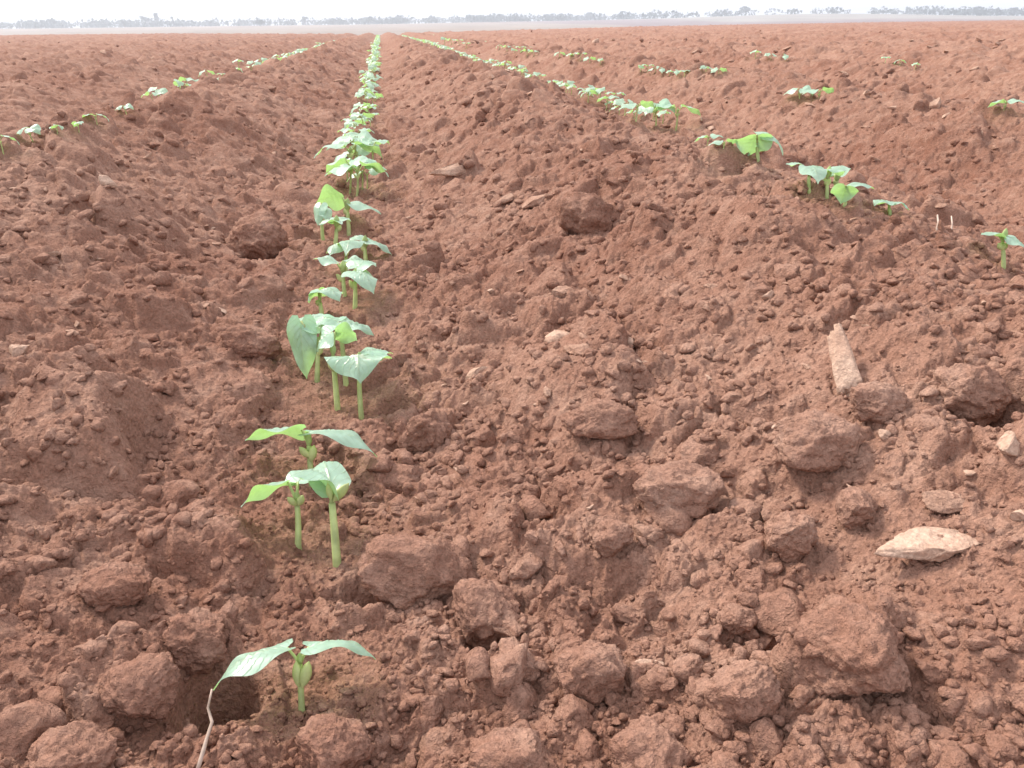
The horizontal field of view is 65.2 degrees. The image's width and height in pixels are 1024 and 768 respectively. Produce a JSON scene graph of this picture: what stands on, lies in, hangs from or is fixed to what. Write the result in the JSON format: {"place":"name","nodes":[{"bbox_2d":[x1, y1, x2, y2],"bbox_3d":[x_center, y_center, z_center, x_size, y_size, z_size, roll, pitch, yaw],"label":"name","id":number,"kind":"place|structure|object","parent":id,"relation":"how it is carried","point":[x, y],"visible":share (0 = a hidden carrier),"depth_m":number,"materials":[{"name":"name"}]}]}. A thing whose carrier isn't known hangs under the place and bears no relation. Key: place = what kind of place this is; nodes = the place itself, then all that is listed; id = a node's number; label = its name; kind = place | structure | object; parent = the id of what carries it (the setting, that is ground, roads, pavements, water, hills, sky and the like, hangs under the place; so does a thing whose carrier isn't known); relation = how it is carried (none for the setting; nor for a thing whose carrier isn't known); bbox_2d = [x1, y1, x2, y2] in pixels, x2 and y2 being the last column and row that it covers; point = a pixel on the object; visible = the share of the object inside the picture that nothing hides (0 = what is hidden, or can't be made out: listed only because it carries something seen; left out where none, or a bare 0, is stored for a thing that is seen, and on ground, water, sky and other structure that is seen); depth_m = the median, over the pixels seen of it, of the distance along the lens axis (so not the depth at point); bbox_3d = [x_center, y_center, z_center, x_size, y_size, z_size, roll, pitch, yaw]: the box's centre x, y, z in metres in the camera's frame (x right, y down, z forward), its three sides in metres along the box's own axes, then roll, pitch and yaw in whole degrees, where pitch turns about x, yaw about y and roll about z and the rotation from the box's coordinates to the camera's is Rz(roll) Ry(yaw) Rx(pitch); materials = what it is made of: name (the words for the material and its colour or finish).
{"place":"outdoors","nodes":[
{"label":"outdoors","id":0,"kind":"place"},
{"bbox_2d":[0,20,1023,767],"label":"field soil","id":1,"kind":"structure","parent":0,"point":[994,478],"depth_m":0.71,"materials":[{"name":"soil"}]},
{"bbox_2d":[9,344,29,355],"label":"stone","id":2,"kind":"object","parent":1,"relation":"on","point":[16,350],"visible":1,"depth_m":0.63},
{"bbox_2d":[17,124,40,141],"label":"bean seedling","id":3,"kind":"object","parent":1,"relation":"on","point":[35,128],"visible":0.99,"depth_m":1.22,"materials":[{"name":"green plant"}]},
{"bbox_2d":[98,175,116,187],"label":"stone","id":4,"kind":"object","parent":1,"relation":"on","point":[103,180],"visible":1,"depth_m":0.98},
{"bbox_2d":[75,561,153,606],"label":"soil clod","id":5,"kind":"object","parent":1,"relation":"on","point":[115,583],"visible":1,"depth_m":0.42,"materials":[{"name":"soil"}]},
{"bbox_2d":[115,103,133,114],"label":"bean seedling","id":6,"kind":"object","parent":1,"relation":"on","point":[128,105],"visible":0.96,"depth_m":1.67,"materials":[{"name":"green plant"}]},
{"bbox_2d":[99,651,180,719],"bbox_3d":[-0.173,0.142,0.373,0.035,0.030,0.033,-22,32,-39],"label":"soil clod","id":7,"kind":"object","parent":1,"relation":"on","point":[144,685],"visible":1,"depth_m":0.36,"materials":[{"name":"soil"}]},
{"bbox_2d":[147,87,167,96],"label":"bean seedling","id":8,"kind":"object","parent":1,"relation":"on","point":[161,91],"visible":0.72,"depth_m":3.52,"materials":[{"name":"green plant"}]},
{"bbox_2d":[173,79,183,89],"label":"bean seedling","id":9,"kind":"object","parent":1,"relation":"on","point":[178,83],"visible":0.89,"depth_m":3.93,"materials":[{"name":"green plant"}]},
{"bbox_2d":[162,606,226,674],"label":"soil clod","id":10,"kind":"object","parent":1,"relation":"on","point":[194,640],"visible":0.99,"depth_m":0.40,"materials":[{"name":"soil"}]},
{"bbox_2d":[196,689,213,767],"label":"straw","id":11,"kind":"object","parent":1,"relation":"on","point":[201,756],"visible":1,"depth_m":0.36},
{"bbox_2d":[220,324,282,358],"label":"soil clod","id":12,"kind":"object","parent":1,"relation":"on","point":[246,341],"visible":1,"depth_m":0.75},
{"bbox_2d":[225,209,288,260],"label":"soil clod","id":13,"kind":"object","parent":1,"relation":"on","point":[261,234],"visible":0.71,"depth_m":1.14,"materials":[{"name":"soil"}]},
{"bbox_2d":[241,470,308,549],"bbox_3d":[-0.139,0.081,0.511,0.056,0.054,0.032,-21,31,-37],"label":"bean seedling","id":14,"kind":"object","parent":1,"relation":"on","point":[262,492],"visible":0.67,"depth_m":0.50,"materials":[{"name":"green plant"}]},
{"bbox_2d":[213,639,375,711],"bbox_3d":[-0.104,0.145,0.392,0.076,0.047,0.025,-4,24,-8],"label":"bean seedling","id":15,"kind":"object","parent":1,"relation":"on","point":[248,664],"visible":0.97,"depth_m":0.38,"materials":[{"name":"green plant"}]},
{"bbox_2d":[287,313,323,382],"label":"bean seedling","id":16,"kind":"object","parent":1,"relation":"on","point":[302,333],"visible":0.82,"depth_m":0.73,"materials":[{"name":"green plant"}]},
{"bbox_2d":[246,424,376,486],"bbox_3d":[-0.145,0.053,0.587,0.096,0.059,0.032,-1,24,-1],"label":"bean seedling","id":17,"kind":"object","parent":1,"relation":"on","point":[350,438],"visible":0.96,"depth_m":0.58,"materials":[{"name":"green plant"}]},
{"bbox_2d":[289,461,350,567],"bbox_3d":[-0.113,0.075,0.501,0.031,0.071,0.064,0,24,1],"label":"bean seedling","id":18,"kind":"object","parent":1,"relation":"on","point":[331,480],"visible":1,"depth_m":0.48,"materials":[{"name":"green plant"}]},
{"bbox_2d":[314,202,331,240],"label":"bean seedling","id":19,"kind":"object","parent":1,"relation":"on","point":[322,211],"visible":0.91,"depth_m":1.18,"materials":[{"name":"green plant"}]},
{"bbox_2d":[308,287,342,313],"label":"bean seedling","id":20,"kind":"object","parent":1,"relation":"on","point":[334,293],"visible":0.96,"depth_m":0.84,"materials":[{"name":"green plant"}]},
{"bbox_2d":[295,712,373,767],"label":"soil clod","id":21,"kind":"object","parent":1,"relation":"on","point":[329,740],"visible":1,"depth_m":0.35,"materials":[{"name":"soil"}]},
{"bbox_2d":[319,215,350,243],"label":"bean seedling","id":22,"kind":"object","parent":1,"relation":"on","point":[336,220],"visible":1,"depth_m":1.16,"materials":[{"name":"green plant"}]},
{"bbox_2d":[316,322,356,410],"bbox_3d":[-0.156,-0.014,0.699,0.035,0.082,0.041,7,25,16],"label":"bean seedling","id":23,"kind":"object","parent":1,"relation":"on","point":[343,333],"visible":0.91,"depth_m":0.69,"materials":[{"name":"green plant"}]},
{"bbox_2d":[315,255,361,296],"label":"bean seedling","id":24,"kind":"object","parent":1,"relation":"on","point":[328,260],"visible":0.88,"depth_m":0.93,"materials":[{"name":"green plant"}]},
{"bbox_2d":[314,314,373,385],"bbox_3d":[-0.157,-0.030,0.745,0.052,0.067,0.041,16,29,33],"label":"bean seedling","id":25,"kind":"object","parent":1,"relation":"on","point":[326,319],"visible":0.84,"depth_m":0.73,"materials":[{"name":"green plant"}]},
{"bbox_2d":[327,240,363,271],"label":"bean seedling","id":26,"kind":"object","parent":1,"relation":"on","point":[346,246],"visible":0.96,"depth_m":1.03,"materials":[{"name":"green plant"}]},
{"bbox_2d":[316,184,380,235],"bbox_3d":[-0.263,-0.278,1.288,0.099,0.090,0.046,10,26,22],"label":"bean seedling","id":27,"kind":"object","parent":1,"relation":"on","point":[332,198],"visible":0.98,"depth_m":1.28,"materials":[{"name":"green plant"}]},
{"bbox_2d":[314,141,383,173],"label":"bean seedling","id":28,"kind":"object","parent":1,"relation":"on","point":[371,148],"visible":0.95,"depth_m":1.71,"materials":[{"name":"green plant"}]},
{"bbox_2d":[326,155,376,193],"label":"bean seedling","id":29,"kind":"object","parent":1,"relation":"on","point":[338,163],"visible":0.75,"depth_m":1.56,"materials":[{"name":"green plant"}]},
{"bbox_2d":[335,146,369,160],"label":"bean seedling","id":30,"kind":"object","parent":1,"relation":"on","point":[361,151],"visible":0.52,"depth_m":1.80,"materials":[{"name":"green plant"}]},
{"bbox_2d":[326,130,379,157],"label":"bean seedling","id":31,"kind":"object","parent":1,"relation":"on","point":[365,135],"visible":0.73,"depth_m":1.81,"materials":[{"name":"green plant"}]},
{"bbox_2d":[344,120,365,127],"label":"bean seedling","id":32,"kind":"object","parent":1,"relation":"on","point":[349,121],"visible":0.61,"depth_m":2.38,"materials":[{"name":"green plant"}]},
{"bbox_2d":[338,128,374,133],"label":"bean seedling","id":33,"kind":"object","parent":1,"relation":"on","point":[343,130],"visible":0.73,"depth_m":2.03,"materials":[{"name":"green plant"}]},
{"bbox_2d":[325,161,388,196],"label":"bean seedling","id":34,"kind":"object","parent":1,"relation":"on","point":[343,169],"visible":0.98,"depth_m":1.52,"materials":[{"name":"green plant"}]},
{"bbox_2d":[324,347,392,419],"bbox_3d":[-0.126,0.003,0.691,0.050,0.068,0.058,11,27,25],"label":"bean seedling","id":35,"kind":"object","parent":1,"relation":"on","point":[361,365],"visible":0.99,"depth_m":0.66,"materials":[{"name":"green plant"}]},
{"bbox_2d":[341,260,376,308],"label":"bean seedling","id":36,"kind":"object","parent":1,"relation":"on","point":[361,275],"visible":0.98,"depth_m":0.90,"materials":[{"name":"green plant"}]},
{"bbox_2d":[348,165,373,189],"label":"bean seedling","id":37,"kind":"object","parent":1,"relation":"on","point":[366,167],"visible":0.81,"depth_m":1.54,"materials":[{"name":"green plant"}]},
{"bbox_2d":[350,112,374,123],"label":"bean seedling","id":38,"kind":"object","parent":1,"relation":"on","point":[357,114],"visible":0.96,"depth_m":2.15,"materials":[{"name":"green plant"}]},
{"bbox_2d":[354,92,376,98],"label":"bean seedling","id":39,"kind":"object","parent":1,"relation":"on","point":[362,93],"visible":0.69,"depth_m":3.25,"materials":[{"name":"green plant"}]},
{"bbox_2d":[347,167,386,188],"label":"bean seedling","id":40,"kind":"object","parent":1,"relation":"on","point":[372,171],"visible":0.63,"depth_m":1.60,"materials":[{"name":"green plant"}]},
{"bbox_2d":[352,139,388,159],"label":"bean seedling","id":41,"kind":"object","parent":1,"relation":"on","point":[379,142],"visible":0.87,"depth_m":1.74,"materials":[{"name":"green plant"}]},
{"bbox_2d":[350,235,391,260],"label":"bean seedling","id":42,"kind":"object","parent":1,"relation":"on","point":[367,241],"visible":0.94,"depth_m":1.13,"materials":[{"name":"green plant"}]},
{"bbox_2d":[294,34,485,53],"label":"bean rows","id":43,"kind":"object","parent":1,"relation":"on","point":[375,44],"visible":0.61,"depth_m":12.87,"materials":[{"name":"green plant"}]},
{"bbox_2d":[397,410,452,454],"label":"soil clod","id":44,"kind":"object","parent":1,"relation":"on","point":[426,431],"visible":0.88,"depth_m":0.62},
{"bbox_2d":[429,163,465,175],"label":"stone","id":45,"kind":"object","parent":1,"relation":"on","point":[455,169],"visible":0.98,"depth_m":1.45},
{"bbox_2d":[465,366,486,379],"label":"stone","id":46,"kind":"object","parent":1,"relation":"on","point":[475,371],"visible":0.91,"depth_m":0.71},
{"bbox_2d":[490,193,513,206],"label":"stone","id":47,"kind":"object","parent":1,"relation":"on","point":[507,198],"visible":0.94,"depth_m":1.25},
{"bbox_2d":[0,24,1023,767],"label":"clod rubble","id":48,"kind":"object","parent":1,"relation":"on","point":[512,668],"visible":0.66,"depth_m":0.47,"materials":[{"name":"soil"}]},
{"bbox_2d":[23,719,117,767],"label":"soil clod","id":49,"kind":"object","parent":48,"relation":"on","point":[82,743],"visible":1,"depth_m":0.33,"materials":[{"name":"soil"}]},
{"bbox_2d":[354,463,427,493],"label":"soil clod","id":50,"kind":"object","parent":48,"relation":"on","point":[397,476],"visible":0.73,"depth_m":0.58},
{"bbox_2d":[357,533,478,610],"bbox_3d":[-0.052,0.108,0.468,0.075,0.047,0.048,-4,24,-8],"label":"soil clod","id":51,"kind":"object","parent":48,"relation":"on","point":[404,571],"visible":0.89,"depth_m":0.45,"materials":[{"name":"soil"}]},
{"bbox_2d":[451,578,520,649],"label":"soil clod","id":52,"kind":"object","parent":48,"relation":"on","point":[479,607],"visible":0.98,"depth_m":0.43,"materials":[{"name":"soil"}]},
{"bbox_2d":[609,714,692,767],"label":"soil clod","id":53,"kind":"object","parent":48,"relation":"on","point":[645,741],"visible":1,"depth_m":0.32,"materials":[{"name":"soil"}]},
{"bbox_2d":[736,132,782,161],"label":"bean seedling","id":54,"kind":"object","parent":48,"relation":"on","point":[758,142],"visible":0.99,"depth_m":1.05,"materials":[{"name":"green plant"}]},
{"bbox_2d":[849,381,908,421],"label":"soil clod","id":55,"kind":"object","parent":48,"relation":"on","point":[870,400],"visible":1,"depth_m":0.46,"materials":[{"name":"soil"}]},
{"bbox_2d":[467,727,557,767],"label":"soil clod","id":56,"kind":"object","parent":1,"relation":"on","point":[511,747],"visible":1,"depth_m":0.34,"materials":[{"name":"soil"}]},
{"bbox_2d":[521,193,549,208],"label":"stone","id":57,"kind":"object","parent":1,"relation":"on","point":[532,201],"visible":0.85,"depth_m":1.15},
{"bbox_2d":[543,386,550,397],"bbox_3d":[0.027,0.006,0.601,0.006,0.004,0.013,-5,41,-2],"label":"stone flake","id":58,"kind":"object","parent":1,"relation":"on","point":[547,391],"visible":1,"depth_m":0.60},
{"bbox_2d":[544,330,569,342],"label":"stone","id":59,"kind":"object","parent":1,"relation":"on","point":[555,335],"visible":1,"depth_m":0.69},
{"bbox_2d":[551,286,574,296],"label":"stone","id":60,"kind":"object","parent":1,"relation":"on","point":[559,291],"visible":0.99,"depth_m":0.79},
{"bbox_2d":[563,343,592,356],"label":"stone","id":61,"kind":"object","parent":1,"relation":"on","point":[576,349],"visible":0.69,"depth_m":0.64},
{"bbox_2d":[557,192,613,235],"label":"soil clod","id":62,"kind":"object","parent":1,"relation":"on","point":[584,213],"visible":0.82,"depth_m":0.98,"materials":[{"name":"soil"}]},
{"bbox_2d":[578,89,597,101],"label":"bean seedling","id":63,"kind":"object","parent":1,"relation":"on","point":[592,91],"visible":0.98,"depth_m":3.19,"materials":[{"name":"green plant"}]},
{"bbox_2d":[552,639,627,706],"bbox_3d":[0.036,0.136,0.374,0.033,0.036,0.029,-4,24,-8],"label":"soil clod","id":64,"kind":"object","parent":1,"relation":"on","point":[590,671],"visible":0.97,"depth_m":0.36,"materials":[{"name":"soil"}]},
{"bbox_2d":[558,397,639,439],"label":"soil clod","id":65,"kind":"object","parent":1,"relation":"on","point":[605,418],"visible":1,"depth_m":0.54,"materials":[{"name":"soil"}]},
{"bbox_2d":[596,95,619,108],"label":"bean seedling","id":66,"kind":"object","parent":1,"relation":"on","point":[607,98],"visible":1,"depth_m":3.01,"materials":[{"name":"green plant"}]},
{"bbox_2d":[590,519,633,557],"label":"soil clod","id":67,"kind":"object","parent":1,"relation":"on","point":[611,538],"visible":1,"depth_m":0.44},
{"bbox_2d":[613,98,636,114],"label":"bean seedling","id":68,"kind":"object","parent":1,"relation":"on","point":[618,101],"visible":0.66,"depth_m":2.82,"materials":[{"name":"green plant"}]},
{"bbox_2d":[618,100,654,121],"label":"bean seedling","id":69,"kind":"object","parent":1,"relation":"on","point":[645,104],"visible":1,"depth_m":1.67,"materials":[{"name":"green plant"}]},
{"bbox_2d":[635,659,664,664],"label":"stone","id":70,"kind":"object","parent":1,"relation":"on","point":[644,661],"visible":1,"depth_m":0.38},
{"bbox_2d":[633,98,674,125],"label":"bean seedling","id":71,"kind":"object","parent":1,"relation":"on","point":[662,103],"visible":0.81,"depth_m":2.42,"materials":[{"name":"green plant"}]},
{"bbox_2d":[650,104,701,130],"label":"bean seedling","id":72,"kind":"object","parent":1,"relation":"on","point":[693,110],"visible":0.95,"depth_m":2.40,"materials":[{"name":"green plant"}]},
{"bbox_2d":[632,460,724,518],"bbox_3d":[0.096,0.064,0.465,0.052,0.032,0.038,-4,24,-8],"label":"soil clod","id":73,"kind":"object","parent":1,"relation":"on","point":[694,490],"visible":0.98,"depth_m":0.45,"materials":[{"name":"soil"}]},
{"bbox_2d":[672,653,704,685],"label":"soil clod","id":74,"kind":"object","parent":1,"relation":"on","point":[685,666],"visible":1,"depth_m":0.36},
{"bbox_2d":[695,134,722,144],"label":"bean seedling","id":75,"kind":"object","parent":1,"relation":"on","point":[713,136],"visible":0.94,"depth_m":1.34,"materials":[{"name":"green plant"}]},
{"bbox_2d":[703,283,717,288],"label":"stone","id":76,"kind":"object","parent":1,"relation":"on","point":[710,285],"visible":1,"depth_m":0.69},
{"bbox_2d":[708,138,736,148],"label":"bean seedling","id":77,"kind":"object","parent":1,"relation":"on","point":[718,142],"visible":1,"depth_m":1.05,"materials":[{"name":"green plant"}]},
{"bbox_2d":[716,602,757,634],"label":"soil clod","id":78,"kind":"object","parent":1,"relation":"on","point":[736,618],"visible":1,"depth_m":0.38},
{"bbox_2d":[703,658,781,726],"bbox_3d":[0.096,0.130,0.337,0.029,0.034,0.027,-4,24,-8],"label":"soil clod","id":79,"kind":"object","parent":1,"relation":"on","point":[746,693],"visible":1,"depth_m":0.33,"materials":[{"name":"soil"}]},
{"bbox_2d":[761,290,773,299],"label":"stone","id":80,"kind":"object","parent":1,"relation":"on","point":[768,295],"visible":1,"depth_m":0.65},
{"bbox_2d":[764,510,818,562],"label":"soil clod","id":81,"kind":"object","parent":1,"relation":"on","point":[791,536],"visible":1,"depth_m":0.40,"materials":[{"name":"soil"}]},
{"bbox_2d":[784,85,812,98],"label":"bean seedling","id":82,"kind":"object","parent":1,"relation":"on","point":[806,88],"visible":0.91,"depth_m":2.25,"materials":[{"name":"green plant"}]},
{"bbox_2d":[786,162,826,193],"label":"bean seedling","id":83,"kind":"object","parent":1,"relation":"on","point":[817,174],"visible":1,"depth_m":0.83,"materials":[{"name":"green plant"}]},
{"bbox_2d":[802,87,833,97],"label":"bean seedling","id":84,"kind":"object","parent":1,"relation":"on","point":[825,89],"visible":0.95,"depth_m":2.21,"materials":[{"name":"green plant"}]},
{"bbox_2d":[772,409,865,473],"bbox_3d":[0.174,0.033,0.457,0.052,0.035,0.038,-4,24,-8],"label":"soil clod","id":85,"kind":"object","parent":1,"relation":"on","point":[817,441],"visible":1,"depth_m":0.45,"materials":[{"name":"soil"}]},
{"bbox_2d":[807,165,845,198],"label":"bean seedling","id":86,"kind":"object","parent":1,"relation":"on","point":[830,171],"visible":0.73,"depth_m":0.86,"materials":[{"name":"green plant"}]},
{"bbox_2d":[830,165,850,184],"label":"bean seedling","id":87,"kind":"object","parent":1,"relation":"on","point":[836,179],"visible":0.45,"depth_m":0.89,"materials":[{"name":"green plant"}]},
{"bbox_2d":[827,323,862,396],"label":"stone","id":88,"kind":"object","parent":1,"relation":"on","point":[846,374],"visible":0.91,"depth_m":0.51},
{"bbox_2d":[830,182,873,206],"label":"bean seedling","id":89,"kind":"object","parent":1,"relation":"on","point":[842,193],"visible":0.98,"depth_m":0.81,"materials":[{"name":"green plant"}]},
{"bbox_2d":[796,602,911,697],"bbox_3d":[0.141,0.112,0.328,0.041,0.040,0.044,-4,24,-8],"label":"soil clod","id":90,"kind":"object","parent":1,"relation":"on","point":[857,644],"visible":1,"depth_m":0.32,"materials":[{"name":"soil"}]},
{"bbox_2d":[835,486,878,529],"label":"soil clod","id":91,"kind":"object","parent":1,"relation":"on","point":[856,507],"visible":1,"depth_m":0.41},
{"bbox_2d":[878,429,890,439],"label":"stone","id":92,"kind":"object","parent":1,"relation":"on","point":[883,434],"visible":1,"depth_m":0.45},
{"bbox_2d":[873,199,908,214],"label":"bean seedling","id":93,"kind":"object","parent":1,"relation":"on","point":[881,201],"visible":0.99,"depth_m":0.84,"materials":[{"name":"green plant"}]},
{"bbox_2d":[874,526,980,561],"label":"stone","id":94,"kind":"object","parent":1,"relation":"on","point":[923,543],"visible":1,"depth_m":0.37,"materials":[{"name":"stone"}]},
{"bbox_2d":[929,97,940,109],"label":"stone","id":95,"kind":"object","parent":1,"relation":"on","point":[935,104],"visible":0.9,"depth_m":1.88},
{"bbox_2d":[921,489,964,513],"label":"stone","id":96,"kind":"object","parent":1,"relation":"on","point":[942,501],"visible":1,"depth_m":0.40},
{"bbox_2d":[963,470,975,475],"bbox_3d":[0.236,0.046,0.413,0.007,0.002,0.004,6,32,28],"label":"stone flake","id":97,"kind":"object","parent":1,"relation":"on","point":[969,472],"visible":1,"depth_m":0.41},
{"bbox_2d":[928,363,1012,426],"bbox_3d":[0.268,0.004,0.469,0.045,0.036,0.039,5,25,13],"label":"soil clod","id":98,"kind":"object","parent":1,"relation":"on","point":[981,395],"visible":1,"depth_m":0.46,"materials":[{"name":"soil"}]},
{"bbox_2d":[981,228,1023,268],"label":"bean seedling","id":99,"kind":"object","parent":1,"relation":"on","point":[1002,246],"visible":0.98,"depth_m":0.77,"materials":[{"name":"green plant"}]},
{"bbox_2d":[988,98,1023,109],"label":"bean seedling","id":100,"kind":"object","parent":1,"relation":"on","point":[1011,101],"visible":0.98,"depth_m":1.65,"materials":[{"name":"green plant"}]},
{"bbox_2d":[995,430,1019,456],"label":"stone","id":101,"kind":"object","parent":1,"relation":"on","point":[1008,443],"visible":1,"depth_m":0.40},
{"bbox_2d":[1009,509,1023,521],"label":"stone","id":102,"kind":"object","parent":1,"relation":"on","point":[1017,515],"visible":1,"depth_m":0.38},
{"bbox_2d":[0,14,1023,34],"bbox_3d":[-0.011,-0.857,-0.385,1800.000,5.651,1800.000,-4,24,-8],"label":"plain terrain","id":103,"kind":"structure","parent":0,"point":[377,29],"depth_m":305.01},
{"bbox_2d":[0,5,1023,28],"bbox_3d":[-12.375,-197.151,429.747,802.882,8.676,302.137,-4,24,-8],"label":"scrub woodland","id":104,"kind":"object","parent":103,"relation":"on","point":[93,23],"visible":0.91,"depth_m":443.72,"materials":[{"name":"grey plant"}]},
{"bbox_2d":[0,0,1023,28],"label":"sky","id":105,"kind":"structure","parent":0,"point":[11,11],"materials":[{"name":"white"}]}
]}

